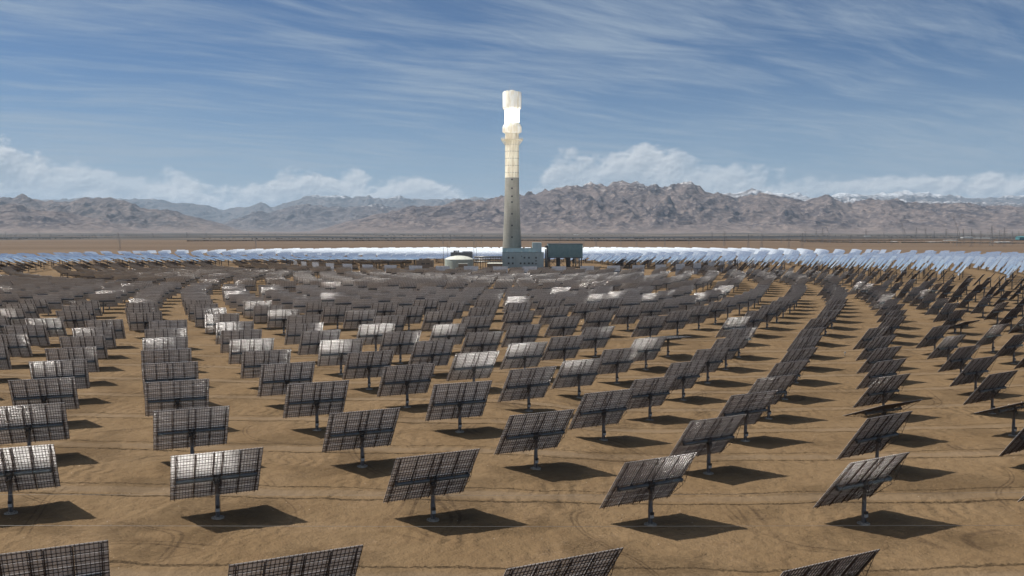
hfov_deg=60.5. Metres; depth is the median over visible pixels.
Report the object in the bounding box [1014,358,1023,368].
heliostat
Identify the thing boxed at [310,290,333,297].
heliostat
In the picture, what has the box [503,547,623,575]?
heliostat
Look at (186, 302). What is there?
heliostat
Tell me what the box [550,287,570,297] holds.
heliostat
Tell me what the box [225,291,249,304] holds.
heliostat
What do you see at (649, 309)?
heliostat
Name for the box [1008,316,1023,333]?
heliostat
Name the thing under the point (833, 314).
heliostat
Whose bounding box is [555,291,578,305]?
heliostat
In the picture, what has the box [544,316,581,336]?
heliostat
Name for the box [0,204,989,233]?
mountains
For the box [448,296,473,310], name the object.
heliostat
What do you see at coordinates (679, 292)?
heliostat
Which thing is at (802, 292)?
heliostat
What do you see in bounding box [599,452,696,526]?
heliostat
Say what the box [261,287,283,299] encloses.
heliostat
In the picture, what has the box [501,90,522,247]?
solar tower
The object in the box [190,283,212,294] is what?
heliostat
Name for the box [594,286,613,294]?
heliostat
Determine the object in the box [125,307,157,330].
heliostat
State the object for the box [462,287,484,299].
heliostat
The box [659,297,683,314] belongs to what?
heliostat
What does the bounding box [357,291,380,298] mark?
heliostat
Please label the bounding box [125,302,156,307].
heliostat
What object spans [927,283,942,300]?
heliostat
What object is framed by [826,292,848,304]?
heliostat
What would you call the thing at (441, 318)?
heliostat
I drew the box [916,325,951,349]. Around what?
heliostat
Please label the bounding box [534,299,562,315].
heliostat
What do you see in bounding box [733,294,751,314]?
heliostat
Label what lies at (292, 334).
heliostat
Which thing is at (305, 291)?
heliostat
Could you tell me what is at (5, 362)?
heliostat
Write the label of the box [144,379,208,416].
heliostat
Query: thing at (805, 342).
heliostat
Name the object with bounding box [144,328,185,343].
heliostat
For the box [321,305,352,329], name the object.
heliostat
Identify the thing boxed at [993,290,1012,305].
heliostat
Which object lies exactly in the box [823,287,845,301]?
heliostat
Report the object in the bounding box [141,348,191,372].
heliostat
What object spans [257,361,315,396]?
heliostat
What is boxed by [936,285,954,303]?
heliostat
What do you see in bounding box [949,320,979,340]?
heliostat
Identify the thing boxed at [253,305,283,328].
heliostat
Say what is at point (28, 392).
heliostat
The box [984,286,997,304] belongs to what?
heliostat
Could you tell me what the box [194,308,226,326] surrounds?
heliostat
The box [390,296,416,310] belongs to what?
heliostat
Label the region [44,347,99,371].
heliostat
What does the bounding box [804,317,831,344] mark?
heliostat
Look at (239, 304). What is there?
heliostat
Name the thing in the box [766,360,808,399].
heliostat
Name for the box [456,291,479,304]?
heliostat
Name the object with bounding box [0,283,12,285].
heliostat
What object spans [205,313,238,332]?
heliostat
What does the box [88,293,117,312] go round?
heliostat
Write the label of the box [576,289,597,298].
heliostat
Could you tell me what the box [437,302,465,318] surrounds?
heliostat
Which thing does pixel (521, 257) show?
power block
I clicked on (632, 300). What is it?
heliostat
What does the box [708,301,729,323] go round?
heliostat
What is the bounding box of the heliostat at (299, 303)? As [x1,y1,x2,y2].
[292,297,319,313]
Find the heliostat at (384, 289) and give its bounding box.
[377,286,398,296]
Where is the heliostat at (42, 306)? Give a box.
[17,299,51,313]
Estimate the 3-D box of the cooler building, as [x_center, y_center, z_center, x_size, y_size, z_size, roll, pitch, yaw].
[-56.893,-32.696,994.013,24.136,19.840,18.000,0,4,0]
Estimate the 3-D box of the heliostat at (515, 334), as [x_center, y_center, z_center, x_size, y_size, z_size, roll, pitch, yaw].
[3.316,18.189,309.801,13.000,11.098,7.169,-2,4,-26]
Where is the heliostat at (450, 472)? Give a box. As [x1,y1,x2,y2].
[383,449,479,521]
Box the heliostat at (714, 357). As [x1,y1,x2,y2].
[682,347,730,383]
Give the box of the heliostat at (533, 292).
[529,289,551,301]
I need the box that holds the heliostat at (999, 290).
[992,283,1007,296]
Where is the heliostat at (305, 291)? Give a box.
[302,288,324,296]
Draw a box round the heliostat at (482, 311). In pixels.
[467,306,497,323]
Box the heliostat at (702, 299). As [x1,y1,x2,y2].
[693,292,711,305]
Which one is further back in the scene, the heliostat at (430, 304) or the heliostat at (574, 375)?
the heliostat at (430, 304)
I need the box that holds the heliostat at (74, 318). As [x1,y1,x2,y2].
[55,310,91,335]
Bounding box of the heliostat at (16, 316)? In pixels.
[0,308,26,324]
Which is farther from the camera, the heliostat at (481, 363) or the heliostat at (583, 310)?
the heliostat at (583, 310)
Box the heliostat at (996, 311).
[984,302,1008,324]
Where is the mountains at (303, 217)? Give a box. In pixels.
[223,188,1023,231]
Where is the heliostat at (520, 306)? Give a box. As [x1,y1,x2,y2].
[502,302,532,320]
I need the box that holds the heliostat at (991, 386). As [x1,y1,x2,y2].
[964,370,1017,413]
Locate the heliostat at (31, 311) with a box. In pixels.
[3,303,39,317]
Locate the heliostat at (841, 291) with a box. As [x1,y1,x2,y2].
[824,289,848,304]
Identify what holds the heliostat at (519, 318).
on the ground
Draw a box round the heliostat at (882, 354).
[856,346,901,373]
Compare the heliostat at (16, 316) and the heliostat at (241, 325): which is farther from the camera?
the heliostat at (16, 316)
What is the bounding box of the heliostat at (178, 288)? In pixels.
[159,282,181,297]
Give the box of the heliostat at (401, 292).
[390,289,412,297]
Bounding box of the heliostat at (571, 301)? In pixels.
[562,296,587,311]
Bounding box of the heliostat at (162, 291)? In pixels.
[139,289,166,300]
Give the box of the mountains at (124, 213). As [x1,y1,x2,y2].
[0,194,255,232]
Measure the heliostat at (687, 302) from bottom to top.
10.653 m
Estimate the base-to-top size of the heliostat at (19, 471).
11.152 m
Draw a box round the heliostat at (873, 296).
[866,288,886,302]
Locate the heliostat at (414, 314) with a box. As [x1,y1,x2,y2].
[394,306,424,330]
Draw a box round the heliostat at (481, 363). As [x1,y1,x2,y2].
[446,351,499,381]
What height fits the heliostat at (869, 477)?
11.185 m
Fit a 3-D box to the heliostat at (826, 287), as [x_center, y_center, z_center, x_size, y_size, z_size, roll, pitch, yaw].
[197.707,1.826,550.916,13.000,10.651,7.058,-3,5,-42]
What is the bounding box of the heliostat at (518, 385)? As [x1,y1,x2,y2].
[498,366,556,411]
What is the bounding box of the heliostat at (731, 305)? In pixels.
[714,296,740,317]
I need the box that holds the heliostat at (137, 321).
[127,312,162,337]
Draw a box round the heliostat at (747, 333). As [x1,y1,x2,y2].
[726,327,757,357]
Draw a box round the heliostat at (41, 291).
[25,288,49,294]
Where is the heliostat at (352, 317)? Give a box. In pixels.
[343,310,376,328]
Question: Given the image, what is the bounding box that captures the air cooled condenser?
[545,243,582,267]
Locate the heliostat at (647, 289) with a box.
[638,286,654,294]
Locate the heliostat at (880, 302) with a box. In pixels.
[870,293,895,309]
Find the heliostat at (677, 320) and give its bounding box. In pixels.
[660,310,693,335]
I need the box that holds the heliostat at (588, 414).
[568,388,635,440]
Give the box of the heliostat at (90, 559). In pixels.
[0,540,109,575]
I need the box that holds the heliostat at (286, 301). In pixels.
[280,295,306,309]
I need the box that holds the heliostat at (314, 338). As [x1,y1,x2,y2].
[298,329,340,362]
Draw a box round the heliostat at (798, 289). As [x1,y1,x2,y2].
[793,288,806,306]
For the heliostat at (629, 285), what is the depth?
552.97 m
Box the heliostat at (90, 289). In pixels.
[69,286,95,298]
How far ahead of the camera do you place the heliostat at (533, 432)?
158.71 m
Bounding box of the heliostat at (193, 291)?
[180,290,205,292]
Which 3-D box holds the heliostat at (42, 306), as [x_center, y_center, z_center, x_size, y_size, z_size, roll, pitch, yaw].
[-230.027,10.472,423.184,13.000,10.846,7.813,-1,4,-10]
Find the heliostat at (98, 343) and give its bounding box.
[59,335,107,357]
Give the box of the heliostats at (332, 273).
[0,247,1023,501]
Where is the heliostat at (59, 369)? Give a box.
[29,359,89,390]
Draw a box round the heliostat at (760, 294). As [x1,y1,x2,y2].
[749,288,765,307]
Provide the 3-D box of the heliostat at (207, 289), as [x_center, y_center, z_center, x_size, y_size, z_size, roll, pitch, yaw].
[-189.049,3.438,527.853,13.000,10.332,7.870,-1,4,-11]
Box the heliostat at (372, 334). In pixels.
[356,323,394,350]
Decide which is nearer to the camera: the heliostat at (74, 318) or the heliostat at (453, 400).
the heliostat at (453, 400)
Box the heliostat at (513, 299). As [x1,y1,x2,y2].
[502,296,530,311]
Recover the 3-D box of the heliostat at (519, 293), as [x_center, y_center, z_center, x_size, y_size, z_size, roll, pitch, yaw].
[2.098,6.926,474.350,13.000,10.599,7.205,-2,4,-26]
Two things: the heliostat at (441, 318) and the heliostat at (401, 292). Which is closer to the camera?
the heliostat at (441, 318)
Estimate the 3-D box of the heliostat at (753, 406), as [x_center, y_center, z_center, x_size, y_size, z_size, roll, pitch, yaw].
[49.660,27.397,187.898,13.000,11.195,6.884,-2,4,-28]
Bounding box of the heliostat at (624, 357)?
[598,347,639,383]
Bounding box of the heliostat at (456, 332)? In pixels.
[429,323,468,344]
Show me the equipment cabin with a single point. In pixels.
(462, 264)
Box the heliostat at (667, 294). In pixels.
[657,290,675,301]
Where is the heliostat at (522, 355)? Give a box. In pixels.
[499,341,547,369]
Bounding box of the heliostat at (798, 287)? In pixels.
[789,285,806,293]
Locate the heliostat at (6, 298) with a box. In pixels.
[0,294,19,303]
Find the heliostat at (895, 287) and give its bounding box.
[889,282,903,298]
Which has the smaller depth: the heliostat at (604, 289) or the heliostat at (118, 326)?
the heliostat at (118, 326)
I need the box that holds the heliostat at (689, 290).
[677,286,694,295]
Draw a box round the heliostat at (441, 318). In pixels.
[421,310,455,329]
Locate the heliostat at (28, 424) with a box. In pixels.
[0,402,69,454]
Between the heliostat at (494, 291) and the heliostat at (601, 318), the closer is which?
the heliostat at (601, 318)
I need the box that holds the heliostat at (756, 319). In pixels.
[744,310,768,335]
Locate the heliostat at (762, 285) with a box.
[757,284,770,301]
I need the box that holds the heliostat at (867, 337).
[852,326,890,349]
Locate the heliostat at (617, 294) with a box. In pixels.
[607,291,627,301]
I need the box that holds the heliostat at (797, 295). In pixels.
[785,293,801,313]
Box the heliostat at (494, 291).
[483,289,504,301]
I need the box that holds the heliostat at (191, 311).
[187,304,217,320]
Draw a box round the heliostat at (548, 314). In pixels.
[538,306,570,324]
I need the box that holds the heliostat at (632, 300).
[620,295,643,306]
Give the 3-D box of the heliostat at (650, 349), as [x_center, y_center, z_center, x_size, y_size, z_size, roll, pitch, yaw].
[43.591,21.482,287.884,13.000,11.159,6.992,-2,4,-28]
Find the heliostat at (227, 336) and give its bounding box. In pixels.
[220,329,261,352]
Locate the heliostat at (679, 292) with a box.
[670,288,686,297]
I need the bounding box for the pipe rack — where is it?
[474,256,501,268]
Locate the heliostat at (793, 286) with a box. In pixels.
[784,283,804,296]
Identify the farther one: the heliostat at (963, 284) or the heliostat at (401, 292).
the heliostat at (963, 284)
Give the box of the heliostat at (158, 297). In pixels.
[133,295,162,308]
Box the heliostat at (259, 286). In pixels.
[258,285,280,296]
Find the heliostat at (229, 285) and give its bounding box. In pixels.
[223,284,244,286]
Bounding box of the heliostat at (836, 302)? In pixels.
[829,299,847,321]
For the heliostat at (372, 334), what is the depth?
310.36 m
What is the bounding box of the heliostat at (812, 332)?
[787,327,825,350]
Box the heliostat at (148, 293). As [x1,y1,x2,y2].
[136,292,163,304]
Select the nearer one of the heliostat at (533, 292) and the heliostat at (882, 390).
the heliostat at (882, 390)
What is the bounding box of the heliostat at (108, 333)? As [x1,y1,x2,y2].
[71,327,116,347]
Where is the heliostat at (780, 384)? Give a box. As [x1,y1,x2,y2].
[748,374,796,418]
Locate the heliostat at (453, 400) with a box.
[425,381,491,432]
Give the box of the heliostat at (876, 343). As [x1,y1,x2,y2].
[855,335,896,360]
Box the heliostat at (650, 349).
[630,337,666,369]
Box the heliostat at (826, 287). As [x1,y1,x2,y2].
[817,282,836,295]
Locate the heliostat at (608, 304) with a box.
[595,298,623,320]
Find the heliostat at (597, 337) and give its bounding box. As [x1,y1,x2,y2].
[580,326,614,356]
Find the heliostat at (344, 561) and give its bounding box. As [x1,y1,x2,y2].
[228,545,362,575]
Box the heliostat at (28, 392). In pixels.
[7,377,79,410]
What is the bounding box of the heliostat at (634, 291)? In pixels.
[624,288,642,295]
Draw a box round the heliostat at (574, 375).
[551,358,604,398]
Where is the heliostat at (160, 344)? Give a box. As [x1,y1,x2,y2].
[142,336,187,356]
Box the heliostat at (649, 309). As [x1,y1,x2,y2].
[636,302,665,319]
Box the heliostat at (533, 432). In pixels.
[494,409,574,469]
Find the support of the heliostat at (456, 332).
on the ground
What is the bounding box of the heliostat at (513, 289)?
[503,287,527,299]
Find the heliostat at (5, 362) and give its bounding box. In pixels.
[0,344,11,369]
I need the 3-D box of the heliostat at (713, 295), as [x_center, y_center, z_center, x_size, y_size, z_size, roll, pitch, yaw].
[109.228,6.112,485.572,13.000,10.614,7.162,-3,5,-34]
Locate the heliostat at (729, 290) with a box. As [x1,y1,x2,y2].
[719,285,733,297]
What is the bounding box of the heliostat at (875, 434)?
[836,411,912,459]
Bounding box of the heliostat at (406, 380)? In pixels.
[377,363,435,407]
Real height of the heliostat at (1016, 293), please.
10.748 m
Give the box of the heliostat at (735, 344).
[711,337,745,369]
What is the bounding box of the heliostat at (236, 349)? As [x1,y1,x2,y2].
[228,338,273,364]
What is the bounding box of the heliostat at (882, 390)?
[853,373,910,407]
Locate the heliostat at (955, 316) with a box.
[942,309,967,333]
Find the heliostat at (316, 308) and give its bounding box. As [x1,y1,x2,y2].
[305,302,334,322]
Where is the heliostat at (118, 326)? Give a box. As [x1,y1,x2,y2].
[84,319,125,338]
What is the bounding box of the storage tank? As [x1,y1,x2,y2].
[445,255,472,268]
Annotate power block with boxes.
[502,243,543,267]
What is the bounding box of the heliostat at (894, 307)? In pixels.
[877,303,905,322]
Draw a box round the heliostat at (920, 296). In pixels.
[910,289,931,304]
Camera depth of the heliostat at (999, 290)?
547.11 m
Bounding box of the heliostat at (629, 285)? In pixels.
[618,282,638,290]
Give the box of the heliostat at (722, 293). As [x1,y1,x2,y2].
[713,287,729,301]
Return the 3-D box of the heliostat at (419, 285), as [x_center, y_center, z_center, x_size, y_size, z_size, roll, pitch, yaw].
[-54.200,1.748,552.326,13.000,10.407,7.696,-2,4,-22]
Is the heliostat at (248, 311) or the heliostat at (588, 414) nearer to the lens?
the heliostat at (588, 414)
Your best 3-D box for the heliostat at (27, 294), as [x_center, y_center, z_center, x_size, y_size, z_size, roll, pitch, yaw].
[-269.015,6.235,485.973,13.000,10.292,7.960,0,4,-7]
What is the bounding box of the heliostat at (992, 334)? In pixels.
[976,323,1008,352]
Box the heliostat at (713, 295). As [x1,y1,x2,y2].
[705,289,722,303]
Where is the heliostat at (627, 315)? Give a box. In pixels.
[610,306,643,330]
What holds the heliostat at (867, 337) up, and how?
on the ground
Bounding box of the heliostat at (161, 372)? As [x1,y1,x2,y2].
[141,361,198,391]
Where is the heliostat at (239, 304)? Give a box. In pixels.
[236,297,263,311]
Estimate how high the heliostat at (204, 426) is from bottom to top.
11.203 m
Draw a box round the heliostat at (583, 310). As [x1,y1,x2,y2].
[570,302,599,321]
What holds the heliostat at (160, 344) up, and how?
on the ground
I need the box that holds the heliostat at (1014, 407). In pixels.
[973,402,1023,435]
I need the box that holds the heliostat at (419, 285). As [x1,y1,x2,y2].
[415,283,436,290]
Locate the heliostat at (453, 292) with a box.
[436,289,458,299]
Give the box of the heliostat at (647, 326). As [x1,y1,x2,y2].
[631,315,667,336]
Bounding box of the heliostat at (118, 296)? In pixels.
[95,291,123,308]
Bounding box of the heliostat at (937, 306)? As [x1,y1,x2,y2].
[925,298,949,314]
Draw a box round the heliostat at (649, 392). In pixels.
[626,375,678,420]
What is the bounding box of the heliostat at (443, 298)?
[425,293,449,310]
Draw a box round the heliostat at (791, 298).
[777,296,795,317]
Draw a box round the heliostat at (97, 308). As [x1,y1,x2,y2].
[69,301,102,315]
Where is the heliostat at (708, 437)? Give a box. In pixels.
[670,414,746,474]
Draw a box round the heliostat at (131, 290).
[111,286,135,301]
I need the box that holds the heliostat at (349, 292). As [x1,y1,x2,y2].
[345,288,368,295]
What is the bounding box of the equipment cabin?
[458,263,467,266]
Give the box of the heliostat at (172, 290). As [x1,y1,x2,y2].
[152,285,176,295]
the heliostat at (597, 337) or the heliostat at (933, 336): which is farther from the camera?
the heliostat at (933, 336)
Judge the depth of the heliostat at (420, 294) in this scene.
474.94 m
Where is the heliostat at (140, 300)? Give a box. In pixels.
[128,298,159,311]
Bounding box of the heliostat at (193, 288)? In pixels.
[182,288,205,289]
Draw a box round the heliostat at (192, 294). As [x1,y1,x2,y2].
[180,293,206,306]
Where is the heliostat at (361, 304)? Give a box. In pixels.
[351,298,378,309]
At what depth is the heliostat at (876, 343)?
295.97 m
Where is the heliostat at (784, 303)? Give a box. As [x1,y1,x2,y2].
[770,300,789,322]
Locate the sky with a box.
[0,0,1023,209]
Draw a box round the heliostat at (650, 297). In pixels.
[639,293,661,305]
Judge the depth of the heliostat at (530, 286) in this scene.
548.23 m
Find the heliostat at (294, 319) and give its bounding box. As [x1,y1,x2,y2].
[287,314,320,327]
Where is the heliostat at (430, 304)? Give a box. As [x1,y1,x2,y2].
[412,299,438,316]
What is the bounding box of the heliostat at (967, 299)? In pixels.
[956,291,978,311]
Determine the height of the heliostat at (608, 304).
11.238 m
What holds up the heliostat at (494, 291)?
on the ground
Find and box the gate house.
[416,258,433,267]
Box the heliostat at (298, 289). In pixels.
[296,285,317,294]
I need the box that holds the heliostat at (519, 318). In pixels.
[500,311,535,330]
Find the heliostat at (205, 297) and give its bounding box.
[183,295,210,310]
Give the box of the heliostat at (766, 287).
[755,286,769,304]
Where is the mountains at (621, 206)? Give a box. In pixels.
[278,180,1023,232]
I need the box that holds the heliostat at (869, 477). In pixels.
[813,452,909,525]
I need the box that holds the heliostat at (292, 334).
[284,322,323,344]
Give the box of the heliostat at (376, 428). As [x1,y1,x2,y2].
[322,407,400,467]
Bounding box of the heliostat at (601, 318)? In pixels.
[580,310,615,330]
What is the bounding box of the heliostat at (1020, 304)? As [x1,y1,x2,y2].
[1015,298,1023,315]
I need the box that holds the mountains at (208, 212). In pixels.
[0,189,1023,223]
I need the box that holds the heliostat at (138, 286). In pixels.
[121,284,144,298]
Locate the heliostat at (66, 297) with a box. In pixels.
[47,292,75,304]
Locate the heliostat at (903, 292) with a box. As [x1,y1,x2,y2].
[895,284,912,298]
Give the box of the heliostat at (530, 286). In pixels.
[519,283,538,294]
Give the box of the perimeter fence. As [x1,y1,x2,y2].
[187,240,1023,240]
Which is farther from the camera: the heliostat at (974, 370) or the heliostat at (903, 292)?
the heliostat at (903, 292)
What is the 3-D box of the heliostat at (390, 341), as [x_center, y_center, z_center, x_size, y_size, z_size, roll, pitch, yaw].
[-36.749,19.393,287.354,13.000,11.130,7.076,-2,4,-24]
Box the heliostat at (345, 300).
[334,295,360,305]
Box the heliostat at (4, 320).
[0,316,10,334]
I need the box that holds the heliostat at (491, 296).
[479,293,503,299]
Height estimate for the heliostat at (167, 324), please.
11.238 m
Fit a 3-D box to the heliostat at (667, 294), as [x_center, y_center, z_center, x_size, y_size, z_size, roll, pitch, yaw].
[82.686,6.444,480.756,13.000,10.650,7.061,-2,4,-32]
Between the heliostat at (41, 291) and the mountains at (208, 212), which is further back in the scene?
the mountains at (208, 212)
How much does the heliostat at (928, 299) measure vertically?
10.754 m
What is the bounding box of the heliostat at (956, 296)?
[947,288,966,302]
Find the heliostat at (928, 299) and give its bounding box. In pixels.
[916,293,938,310]
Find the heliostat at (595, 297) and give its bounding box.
[585,293,609,302]
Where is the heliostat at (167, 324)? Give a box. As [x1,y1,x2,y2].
[149,320,186,336]
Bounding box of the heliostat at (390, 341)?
[379,331,421,363]
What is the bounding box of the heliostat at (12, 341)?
[0,334,32,357]
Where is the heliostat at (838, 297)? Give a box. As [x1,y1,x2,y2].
[822,295,847,310]
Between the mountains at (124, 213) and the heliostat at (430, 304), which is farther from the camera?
the mountains at (124, 213)
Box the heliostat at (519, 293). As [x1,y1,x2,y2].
[502,291,528,305]
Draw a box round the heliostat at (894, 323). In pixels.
[881,316,906,335]
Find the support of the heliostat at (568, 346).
on the ground
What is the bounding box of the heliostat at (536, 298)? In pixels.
[531,293,556,308]
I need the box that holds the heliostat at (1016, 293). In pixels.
[1008,286,1023,302]
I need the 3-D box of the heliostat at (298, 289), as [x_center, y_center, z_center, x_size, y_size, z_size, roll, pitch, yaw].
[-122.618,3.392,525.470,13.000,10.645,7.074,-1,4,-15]
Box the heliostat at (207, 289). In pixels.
[185,285,209,294]
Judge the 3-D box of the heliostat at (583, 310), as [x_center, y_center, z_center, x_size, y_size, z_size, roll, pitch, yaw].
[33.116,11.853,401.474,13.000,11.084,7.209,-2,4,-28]
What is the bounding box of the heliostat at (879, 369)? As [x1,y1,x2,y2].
[856,358,906,389]
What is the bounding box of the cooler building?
[451,250,472,258]
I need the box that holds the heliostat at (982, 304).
[970,296,993,316]
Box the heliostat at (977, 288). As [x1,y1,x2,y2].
[971,284,983,301]
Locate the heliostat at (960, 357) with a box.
[938,344,981,372]
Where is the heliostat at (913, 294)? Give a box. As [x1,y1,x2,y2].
[903,286,923,304]
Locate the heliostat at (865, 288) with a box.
[854,283,874,300]
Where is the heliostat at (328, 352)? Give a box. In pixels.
[317,339,363,374]
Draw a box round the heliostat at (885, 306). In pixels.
[874,298,900,315]
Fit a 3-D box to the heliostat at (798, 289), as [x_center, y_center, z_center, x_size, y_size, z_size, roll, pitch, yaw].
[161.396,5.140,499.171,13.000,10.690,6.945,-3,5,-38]
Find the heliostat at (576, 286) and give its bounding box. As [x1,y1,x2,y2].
[569,283,588,290]
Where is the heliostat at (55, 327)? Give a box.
[24,318,66,336]
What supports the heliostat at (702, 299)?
on the ground
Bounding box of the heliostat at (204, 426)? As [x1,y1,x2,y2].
[153,405,229,457]
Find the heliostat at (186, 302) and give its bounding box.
[184,299,212,314]
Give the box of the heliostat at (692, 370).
[664,360,707,400]
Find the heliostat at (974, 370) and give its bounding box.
[949,355,998,390]
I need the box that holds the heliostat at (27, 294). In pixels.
[11,290,36,298]
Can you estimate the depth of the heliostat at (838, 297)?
441.68 m
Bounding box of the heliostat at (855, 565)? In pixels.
[780,549,879,575]
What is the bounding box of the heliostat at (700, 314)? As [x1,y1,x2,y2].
[686,305,713,329]
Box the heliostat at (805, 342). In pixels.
[790,336,821,368]
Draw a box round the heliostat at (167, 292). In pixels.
[145,287,170,297]
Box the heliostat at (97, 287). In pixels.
[81,284,103,291]
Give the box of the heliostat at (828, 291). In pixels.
[821,284,842,298]
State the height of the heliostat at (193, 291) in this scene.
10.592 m
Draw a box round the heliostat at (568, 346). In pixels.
[542,335,585,360]
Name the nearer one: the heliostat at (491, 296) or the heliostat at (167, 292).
the heliostat at (491, 296)
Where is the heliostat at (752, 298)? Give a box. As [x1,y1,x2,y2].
[743,291,759,310]
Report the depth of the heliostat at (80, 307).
385.62 m
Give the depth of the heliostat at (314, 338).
287.97 m
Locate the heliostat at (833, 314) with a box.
[817,310,840,335]
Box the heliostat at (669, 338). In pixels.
[646,336,690,356]
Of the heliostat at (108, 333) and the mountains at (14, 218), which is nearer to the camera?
the heliostat at (108, 333)
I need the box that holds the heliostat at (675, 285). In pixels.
[666,282,685,290]
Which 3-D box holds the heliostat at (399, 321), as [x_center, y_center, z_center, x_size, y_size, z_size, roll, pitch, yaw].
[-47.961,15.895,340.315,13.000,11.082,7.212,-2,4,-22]
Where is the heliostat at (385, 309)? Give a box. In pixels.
[370,302,399,315]
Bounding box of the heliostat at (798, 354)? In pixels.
[780,347,817,382]
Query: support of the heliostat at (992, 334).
on the ground
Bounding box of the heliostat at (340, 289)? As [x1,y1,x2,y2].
[335,286,357,292]
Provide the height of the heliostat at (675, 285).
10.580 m
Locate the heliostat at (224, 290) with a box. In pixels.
[222,289,245,301]
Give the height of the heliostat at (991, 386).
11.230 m
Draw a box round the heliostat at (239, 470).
[170,447,262,519]
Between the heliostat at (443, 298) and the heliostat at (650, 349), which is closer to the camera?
the heliostat at (650, 349)
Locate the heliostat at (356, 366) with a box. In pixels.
[342,350,394,389]
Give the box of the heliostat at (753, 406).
[717,390,777,441]
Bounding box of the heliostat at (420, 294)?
[406,291,429,303]
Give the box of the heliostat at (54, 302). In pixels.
[32,295,62,314]
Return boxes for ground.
[0,232,1023,575]
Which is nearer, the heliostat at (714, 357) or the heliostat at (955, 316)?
the heliostat at (714, 357)
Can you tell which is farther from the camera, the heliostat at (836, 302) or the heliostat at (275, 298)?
the heliostat at (275, 298)
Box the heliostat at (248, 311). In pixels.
[243,301,271,322]
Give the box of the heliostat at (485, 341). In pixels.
[460,331,503,353]
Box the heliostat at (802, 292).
[790,290,805,309]
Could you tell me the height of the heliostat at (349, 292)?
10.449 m
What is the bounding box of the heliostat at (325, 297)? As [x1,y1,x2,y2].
[320,292,345,302]
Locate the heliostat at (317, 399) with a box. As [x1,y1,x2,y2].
[283,380,348,430]
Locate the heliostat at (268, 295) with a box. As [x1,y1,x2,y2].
[265,289,288,303]
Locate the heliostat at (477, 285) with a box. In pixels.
[468,283,487,293]
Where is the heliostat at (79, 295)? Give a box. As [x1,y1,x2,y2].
[57,289,86,300]
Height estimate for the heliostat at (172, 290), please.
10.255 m
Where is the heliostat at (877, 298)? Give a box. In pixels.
[868,291,891,306]
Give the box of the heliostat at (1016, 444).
[999,428,1023,456]
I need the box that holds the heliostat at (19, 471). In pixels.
[0,444,60,514]
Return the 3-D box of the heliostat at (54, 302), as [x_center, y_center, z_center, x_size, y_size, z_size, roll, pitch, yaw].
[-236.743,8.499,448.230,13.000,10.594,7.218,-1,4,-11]
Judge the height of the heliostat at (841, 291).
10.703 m
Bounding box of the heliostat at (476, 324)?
[461,316,493,335]
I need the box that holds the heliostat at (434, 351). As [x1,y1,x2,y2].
[408,339,454,375]
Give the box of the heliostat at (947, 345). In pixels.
[927,334,966,359]
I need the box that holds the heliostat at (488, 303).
[474,299,500,308]
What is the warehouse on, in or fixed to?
on the ground
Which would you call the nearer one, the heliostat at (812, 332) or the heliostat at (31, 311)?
the heliostat at (812, 332)
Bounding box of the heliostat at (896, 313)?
[877,309,907,334]
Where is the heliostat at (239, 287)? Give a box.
[222,286,244,288]
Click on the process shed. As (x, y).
(493, 264)
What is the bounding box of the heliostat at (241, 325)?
[216,321,253,344]
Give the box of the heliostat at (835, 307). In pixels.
[824,304,845,327]
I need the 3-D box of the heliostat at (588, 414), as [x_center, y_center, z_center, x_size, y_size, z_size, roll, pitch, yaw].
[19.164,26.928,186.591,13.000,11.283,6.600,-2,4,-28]
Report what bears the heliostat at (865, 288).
on the ground
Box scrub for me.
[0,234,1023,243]
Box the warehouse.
[1015,236,1023,239]
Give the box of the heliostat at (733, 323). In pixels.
[715,316,751,337]
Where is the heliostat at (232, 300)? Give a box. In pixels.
[229,294,254,313]
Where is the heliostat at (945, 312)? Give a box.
[933,302,959,321]
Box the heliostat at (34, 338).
[3,324,50,345]
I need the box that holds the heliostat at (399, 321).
[372,315,406,331]
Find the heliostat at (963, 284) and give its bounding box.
[951,282,967,298]
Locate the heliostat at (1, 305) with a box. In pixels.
[0,299,4,308]
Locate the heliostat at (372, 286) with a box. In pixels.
[367,282,387,290]
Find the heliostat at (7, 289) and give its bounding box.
[0,286,20,293]
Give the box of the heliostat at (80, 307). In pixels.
[61,305,96,319]
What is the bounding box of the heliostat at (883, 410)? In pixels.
[843,399,922,416]
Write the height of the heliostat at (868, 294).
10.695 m
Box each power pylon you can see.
[823,225,834,241]
[953,214,963,245]
[989,225,992,245]
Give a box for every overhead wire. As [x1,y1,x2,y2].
[0,525,1000,526]
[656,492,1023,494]
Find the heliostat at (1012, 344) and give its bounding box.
[995,334,1023,363]
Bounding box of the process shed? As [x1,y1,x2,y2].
[487,263,501,266]
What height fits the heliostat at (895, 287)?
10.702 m
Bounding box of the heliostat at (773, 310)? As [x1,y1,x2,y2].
[759,304,781,328]
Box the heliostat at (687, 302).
[676,295,699,310]
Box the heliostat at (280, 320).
[267,309,299,334]
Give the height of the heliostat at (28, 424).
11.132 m
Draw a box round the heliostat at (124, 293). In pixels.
[102,288,129,299]
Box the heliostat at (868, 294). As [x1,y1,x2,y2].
[861,286,880,299]
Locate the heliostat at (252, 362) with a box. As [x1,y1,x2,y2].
[240,349,290,378]
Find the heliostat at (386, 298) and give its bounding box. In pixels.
[372,293,396,302]
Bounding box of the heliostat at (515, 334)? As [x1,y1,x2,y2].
[501,324,541,347]
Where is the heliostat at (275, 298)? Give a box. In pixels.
[271,292,296,304]
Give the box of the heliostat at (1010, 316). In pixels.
[998,307,1023,330]

